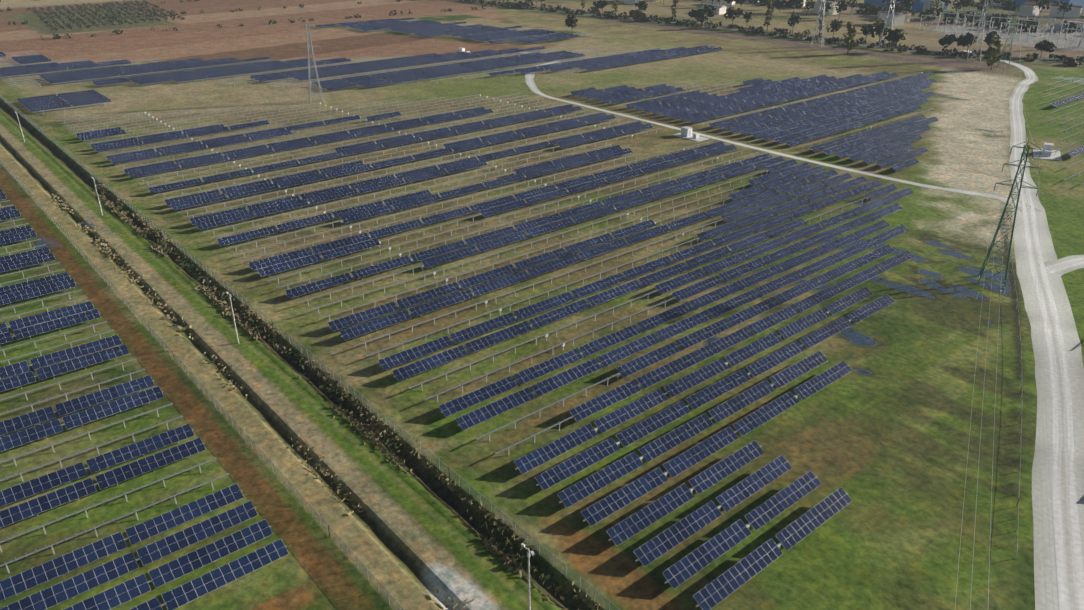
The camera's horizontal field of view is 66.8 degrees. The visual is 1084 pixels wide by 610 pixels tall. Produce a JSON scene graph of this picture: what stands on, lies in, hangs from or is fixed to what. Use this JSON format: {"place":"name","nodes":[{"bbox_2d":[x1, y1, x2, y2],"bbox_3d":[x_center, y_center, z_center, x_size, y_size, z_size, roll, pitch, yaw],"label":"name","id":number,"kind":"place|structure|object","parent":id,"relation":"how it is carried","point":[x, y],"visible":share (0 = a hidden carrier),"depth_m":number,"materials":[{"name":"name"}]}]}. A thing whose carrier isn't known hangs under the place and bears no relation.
{"place":"outdoors","nodes":[
{"label":"outdoors","id":0,"kind":"place"},
{"bbox_2d":[0,0,1083,609],"bbox_3d":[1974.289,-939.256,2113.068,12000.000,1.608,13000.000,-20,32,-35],"label":"ground","id":1,"kind":"structure","parent":0,"point":[884,434],"depth_m":158.51,"materials":[{"name":"green plant"}]},
{"bbox_2d":[0,95,1022,609],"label":"fence posts","id":2,"kind":"object","parent":1,"relation":"on","point":[374,405],"visible":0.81,"depth_m":138.38,"materials":[{"name":"grey metal"}]},
{"bbox_2d":[1,98,615,609],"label":"fence wire","id":3,"kind":"object","parent":2,"relation":"attached to","point":[347,390],"depth_m":124.46,"materials":[{"name":"grey metal"}]},
{"bbox_2d":[15,48,1061,609],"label":"poles and cabins","id":4,"kind":"object","parent":1,"relation":"on","point":[1037,152],"visible":0.96,"depth_m":270.09,"materials":[{"name":"grey metal"}]},
{"bbox_2d":[0,21,1083,603],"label":"tracker posts","id":5,"kind":"object","parent":1,"relation":"on","point":[406,235],"visible":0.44,"depth_m":219.77,"materials":[{"name":"silver metal"}]},
{"bbox_2d":[144,72,932,548],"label":"tracker drives","id":6,"kind":"structure","parent":5,"relation":"attached to","point":[486,300],"depth_m":209.54,"materials":[{"name":"white paint"}]},
{"bbox_2d":[0,17,1083,609],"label":"solar panels","id":7,"kind":"object","parent":6,"relation":"on","point":[740,573],"visible":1,"depth_m":175.96,"materials":[{"name":"blue glass"}]},
{"bbox_2d":[0,19,1083,606],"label":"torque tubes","id":8,"kind":"object","parent":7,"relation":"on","point":[368,227],"visible":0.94,"depth_m":223.13,"materials":[{"name":"silver metal"}]},
{"bbox_2d":[0,0,1083,609],"bbox_3d":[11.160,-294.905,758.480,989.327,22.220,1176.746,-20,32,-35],"label":"plants","id":9,"kind":"object","parent":1,"relation":"on","point":[702,16],"depth_m":457.66,"materials":[{"name":"green plant"}]},
{"bbox_2d":[300,0,1083,287],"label":"lattice pylons","id":10,"kind":"object","parent":1,"relation":"on","point":[1001,183],"visible":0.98,"depth_m":330.58,"materials":[{"name":"metal"}]},
{"bbox_2d":[955,12,1058,608],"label":"power lines","id":11,"kind":"object","parent":10,"relation":"hanging from","point":[995,392],"visible":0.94,"depth_m":99.44,"materials":[{"name":"metal"}]},
{"bbox_2d":[619,0,1083,46],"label":"buildings","id":12,"kind":"structure","parent":1,"relation":"on","point":[1027,10],"depth_m":606.43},
{"bbox_2d":[517,50,1083,609],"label":"gravel roads","id":13,"kind":"structure","parent":0,"point":[1041,270],"depth_m":141.69,"materials":[{"name":"grey gravel"}]}
]}

